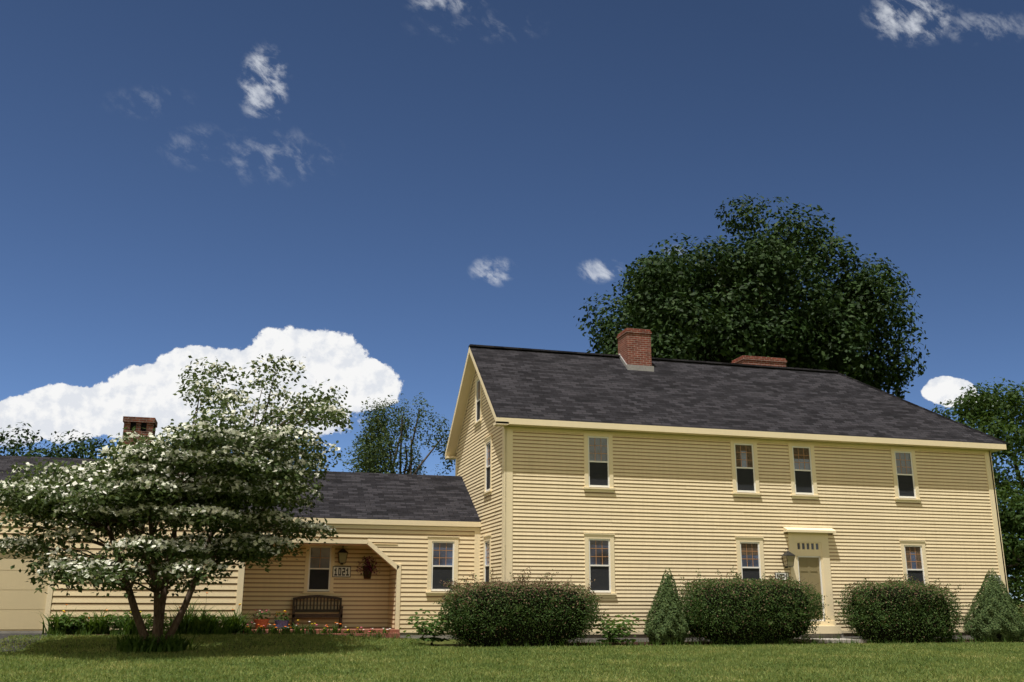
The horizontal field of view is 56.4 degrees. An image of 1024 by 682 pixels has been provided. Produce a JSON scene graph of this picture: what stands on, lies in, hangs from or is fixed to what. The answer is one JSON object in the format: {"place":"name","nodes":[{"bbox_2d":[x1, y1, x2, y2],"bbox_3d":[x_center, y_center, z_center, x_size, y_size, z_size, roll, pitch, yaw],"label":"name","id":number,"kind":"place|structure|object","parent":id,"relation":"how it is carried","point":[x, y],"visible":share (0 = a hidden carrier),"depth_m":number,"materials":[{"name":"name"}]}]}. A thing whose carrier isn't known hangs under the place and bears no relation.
{"place":"outdoors","nodes":[
{"label":"outdoors","id":0,"kind":"place"},
{"bbox_2d":[0,633,1016,651],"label":"walkway","id":1,"kind":"structure","parent":0,"point":[6,635],"depth_m":26.95,"materials":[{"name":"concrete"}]},
{"bbox_2d":[76,609,118,633],"bbox_3d":[-11.441,7.812,26.584,1.296,0.761,1.407,-8,-17,27],"label":"plant bed","id":2,"kind":"object","parent":1,"relation":"on","point":[98,629],"visible":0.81,"depth_m":26.46,"materials":[{"name":"green plant"}]},
{"bbox_2d":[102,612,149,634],"bbox_3d":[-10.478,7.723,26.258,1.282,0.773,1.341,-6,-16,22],"label":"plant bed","id":3,"kind":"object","parent":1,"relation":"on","point":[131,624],"visible":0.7,"depth_m":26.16,"materials":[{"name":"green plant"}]},
{"bbox_2d":[143,613,171,632],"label":"plant bed","id":4,"kind":"object","parent":1,"relation":"on","point":[152,622],"visible":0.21,"depth_m":26.90,"materials":[{"name":"green plant"}]},
{"bbox_2d":[163,609,196,634],"bbox_3d":[-9.346,7.875,26.757,1.503,0.745,1.289,4,-16,-15],"label":"plant bed","id":5,"kind":"object","parent":1,"relation":"on","point":[179,629],"visible":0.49,"depth_m":26.66,"materials":[{"name":"green plant"}]},
{"bbox_2d":[192,614,224,623],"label":"plant bed","id":6,"kind":"object","parent":1,"relation":"on","point":[211,618],"visible":0.08,"depth_m":27.40,"materials":[{"name":"green plant"}]},
{"bbox_2d":[184,606,242,634],"bbox_3d":[-8.460,7.841,26.812,1.776,0.848,1.505,4,-16,-15],"label":"plant bed","id":7,"kind":"object","parent":1,"relation":"on","point":[213,627],"visible":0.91,"depth_m":26.67,"materials":[{"name":"green plant"}]},
{"bbox_2d":[216,604,256,632],"bbox_3d":[-8.098,8.046,27.636,1.511,0.882,1.330,0,-15,2],"label":"plant bed","id":8,"kind":"object","parent":1,"relation":"on","point":[239,622],"visible":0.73,"depth_m":27.49,"materials":[{"name":"green plant"}]},
{"bbox_2d":[253,624,265,632],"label":"flowering plant","id":9,"kind":"object","parent":1,"relation":"on","point":[259,628],"visible":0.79,"depth_m":27.67,"materials":[{"name":"green plant"}]},
{"bbox_2d":[268,624,279,632],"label":"flowering plant","id":10,"kind":"object","parent":1,"relation":"on","point":[273,629],"visible":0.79,"depth_m":27.72,"materials":[{"name":"green plant"}]},
{"bbox_2d":[280,624,291,632],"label":"flowering plant","id":11,"kind":"object","parent":1,"relation":"on","point":[285,629],"visible":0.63,"depth_m":27.70,"materials":[{"name":"green plant"}]},
{"bbox_2d":[290,620,304,632],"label":"flowering plant","id":12,"kind":"object","parent":1,"relation":"on","point":[297,628],"visible":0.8,"depth_m":27.92,"materials":[{"name":"green plant"}]},
{"bbox_2d":[305,621,316,633],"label":"flowering plant","id":13,"kind":"object","parent":1,"relation":"on","point":[310,630],"visible":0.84,"depth_m":27.92,"materials":[{"name":"green plant"}]},
{"bbox_2d":[319,625,330,633],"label":"flowering plant","id":14,"kind":"object","parent":1,"relation":"on","point":[324,630],"visible":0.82,"depth_m":28.02,"materials":[{"name":"green plant"}]},
{"bbox_2d":[330,622,342,632],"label":"flowering plant","id":15,"kind":"object","parent":1,"relation":"on","point":[335,629],"visible":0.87,"depth_m":28.28,"materials":[{"name":"green plant"}]},
{"bbox_2d":[431,566,606,646],"bbox_3d":[0.168,7.240,26.157,4.850,2.130,2.522,4,-16,-15],"label":"hedge shrub","id":16,"kind":"object","parent":1,"relation":"on","point":[494,614],"visible":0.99,"depth_m":25.47,"materials":[{"name":"green plant"}]},
{"bbox_2d":[586,613,645,644],"bbox_3d":[2.866,7.994,26.510,2.141,0.917,1.633,4,-16,-15],"label":"hydrangea","id":17,"kind":"object","parent":1,"relation":"on","point":[617,631],"visible":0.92,"depth_m":26.40,"materials":[{"name":"green plant"}]},
{"bbox_2d":[643,568,689,643],"bbox_3d":[4.390,7.541,27.225,1.284,2.176,1.314,-4,-16,15],"label":"spruce shrub","id":18,"kind":"object","parent":1,"relation":"on","point":[665,621],"visible":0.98,"depth_m":26.80,"materials":[{"name":"green plant"}]},
{"bbox_2d":[673,565,830,644],"bbox_3d":[6.943,7.647,27.759,4.739,2.229,2.541,4,-16,-15],"label":"hedge shrub","id":19,"kind":"object","parent":1,"relation":"on","point":[735,610],"visible":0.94,"depth_m":27.07,"materials":[{"name":"green plant"}]},
{"bbox_2d":[833,574,970,642],"bbox_3d":[11.751,8.190,29.100,4.126,2.259,2.442,4,-16,-15],"label":"hedge shrub","id":20,"kind":"object","parent":1,"relation":"on","point":[890,610],"visible":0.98,"depth_m":28.42,"materials":[{"name":"green plant"}]},
{"bbox_2d":[939,628,961,640],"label":"hosta plant","id":21,"kind":"object","parent":1,"relation":"on","point":[951,636],"visible":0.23,"depth_m":29.46,"materials":[{"name":"green plant"}]},
{"bbox_2d":[962,568,1023,641],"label":"spruce shrub","id":22,"kind":"object","parent":1,"relation":"on","point":[995,614],"visible":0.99,"depth_m":29.39,"materials":[{"name":"green plant"}]},
{"bbox_2d":[0,601,1023,681],"bbox_3d":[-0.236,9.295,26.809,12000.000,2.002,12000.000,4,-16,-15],"label":"ground","id":23,"kind":"structure","parent":0,"point":[449,644],"depth_m":20.09,"materials":[{"name":"green plant"}]},
{"bbox_2d":[39,604,80,634],"bbox_3d":[-12.467,7.679,26.281,1.306,0.853,1.290,-8,-17,28],"label":"plant bed","id":24,"kind":"object","parent":23,"relation":"on","point":[55,623],"visible":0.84,"depth_m":26.05,"materials":[{"name":"green plant"}]},
{"bbox_2d":[0,421,120,458],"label":"tree","id":25,"kind":"object","parent":23,"relation":"on","point":[80,450],"visible":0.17,"depth_m":43.31,"materials":[{"name":"green plant"}]},
{"bbox_2d":[44,612,96,633],"bbox_3d":[-12.148,7.817,26.400,1.228,0.651,1.111,13,-20,-40],"label":"plant bed","id":26,"kind":"object","parent":23,"relation":"on","point":[75,620],"visible":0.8,"depth_m":26.23,"materials":[{"name":"green plant"}]},
{"bbox_2d":[67,614,102,633],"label":"plant bed","id":27,"kind":"object","parent":23,"relation":"on","point":[88,627],"visible":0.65,"depth_m":26.31,"materials":[{"name":"green plant"}]},
{"bbox_2d":[100,610,151,632],"bbox_3d":[-10.806,7.870,26.707,1.399,0.718,1.048,4,-16,-15],"label":"plant bed","id":28,"kind":"object","parent":23,"relation":"on","point":[115,624],"visible":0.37,"depth_m":26.54,"materials":[{"name":"green plant"}]},
{"bbox_2d":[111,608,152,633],"bbox_3d":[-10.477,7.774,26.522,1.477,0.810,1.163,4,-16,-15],"label":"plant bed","id":29,"kind":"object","parent":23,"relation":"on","point":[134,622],"visible":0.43,"depth_m":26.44,"materials":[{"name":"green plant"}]},
{"bbox_2d":[114,633,150,651],"bbox_3d":[-8.816,7.017,22.189,0.880,0.470,0.749,10,-18,-32],"label":"grass clump","id":30,"kind":"object","parent":23,"relation":"on","point":[124,648],"visible":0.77,"depth_m":22.10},
{"bbox_2d":[116,634,151,650],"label":"clump","id":31,"kind":"object","parent":23,"relation":"on","point":[118,646],"visible":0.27,"depth_m":22.51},
{"bbox_2d":[132,633,171,651],"bbox_3d":[-8.367,7.011,22.160,0.957,0.468,0.749,4,-16,-15],"label":"grass clump","id":32,"kind":"object","parent":23,"relation":"on","point":[147,645],"visible":0.98,"depth_m":22.02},
{"bbox_2d":[156,634,187,651],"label":"grass clump","id":33,"kind":"object","parent":23,"relation":"on","point":[171,646],"visible":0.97,"depth_m":22.21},
{"bbox_2d":[0,350,353,642],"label":"dogwood tree","id":34,"kind":"object","parent":23,"relation":"on","point":[157,481],"visible":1,"depth_m":22.17,"materials":[{"name":"green plant"}]},
{"bbox_2d":[172,632,203,650],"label":"clump","id":35,"kind":"object","parent":23,"relation":"on","point":[186,644],"visible":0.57,"depth_m":22.67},
{"bbox_2d":[165,592,218,632],"bbox_3d":[-9.030,7.750,27.139,1.890,1.188,1.771,-11,-19,35],"label":"plant bed","id":36,"kind":"object","parent":23,"relation":"on","point":[186,615],"visible":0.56,"depth_m":26.93,"materials":[{"name":"green plant"}]},
{"bbox_2d":[0,416,480,638],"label":"house wing","id":37,"kind":"structure","parent":23,"relation":"on","point":[399,551],"depth_m":30.04,"materials":[{"name":"yellow wood"}]},
{"bbox_2d":[235,622,255,632],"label":"flowering plant","id":38,"kind":"object","parent":23,"relation":"on","point":[247,627],"visible":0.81,"depth_m":27.41,"materials":[{"name":"green plant"}]},
{"bbox_2d":[353,627,367,632],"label":"flowering plant","id":39,"kind":"object","parent":23,"relation":"on","point":[358,630],"visible":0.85,"depth_m":28.39,"materials":[{"name":"green plant"}]},
{"bbox_2d":[342,392,454,474],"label":"birch tree","id":40,"kind":"object","parent":23,"relation":"on","point":[369,459],"visible":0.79,"depth_m":40.48,"materials":[{"name":"green plant"}]},
{"bbox_2d":[401,609,453,644],"bbox_3d":[-2.116,7.636,25.505,1.794,0.949,1.573,-2,-15,8],"label":"corner plant","id":41,"kind":"object","parent":23,"relation":"on","point":[426,630],"visible":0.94,"depth_m":25.48,"materials":[{"name":"green plant"}]},
{"bbox_2d":[48,626,1023,646],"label":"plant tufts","id":42,"kind":"object","parent":23,"relation":"on","point":[87,633],"visible":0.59,"depth_m":26.90,"materials":[{"name":"green plant"}]},
{"bbox_2d":[445,328,1009,641],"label":"house","id":43,"kind":"structure","parent":23,"relation":"on","point":[629,474],"depth_m":30.51,"materials":[{"name":"yellow wood"}]},
{"bbox_2d":[573,194,930,398],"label":"tree","id":44,"kind":"object","parent":23,"relation":"on","point":[736,314],"visible":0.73,"depth_m":48.27,"materials":[{"name":"green plant"}]},
{"bbox_2d":[932,377,1023,588],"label":"maple tree","id":45,"kind":"object","parent":23,"relation":"on","point":[980,417],"visible":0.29,"depth_m":41.93,"materials":[{"name":"green plant"}]},
{"bbox_2d":[996,483,1023,612],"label":"maple tree","id":46,"kind":"object","parent":23,"relation":"on","point":[1011,521],"visible":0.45,"depth_m":36.08,"materials":[{"name":"green plant"}]},
{"bbox_2d":[1018,602,1023,621],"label":"hedge shrub","id":47,"kind":"object","parent":23,"relation":"on","point":[1021,607],"visible":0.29,"depth_m":31.08,"materials":[{"name":"green plant"}]},
{"bbox_2d":[0,0,1023,600],"label":"sky","id":48,"kind":"structure","parent":0,"point":[373,193],"materials":[{"name":"blue"}]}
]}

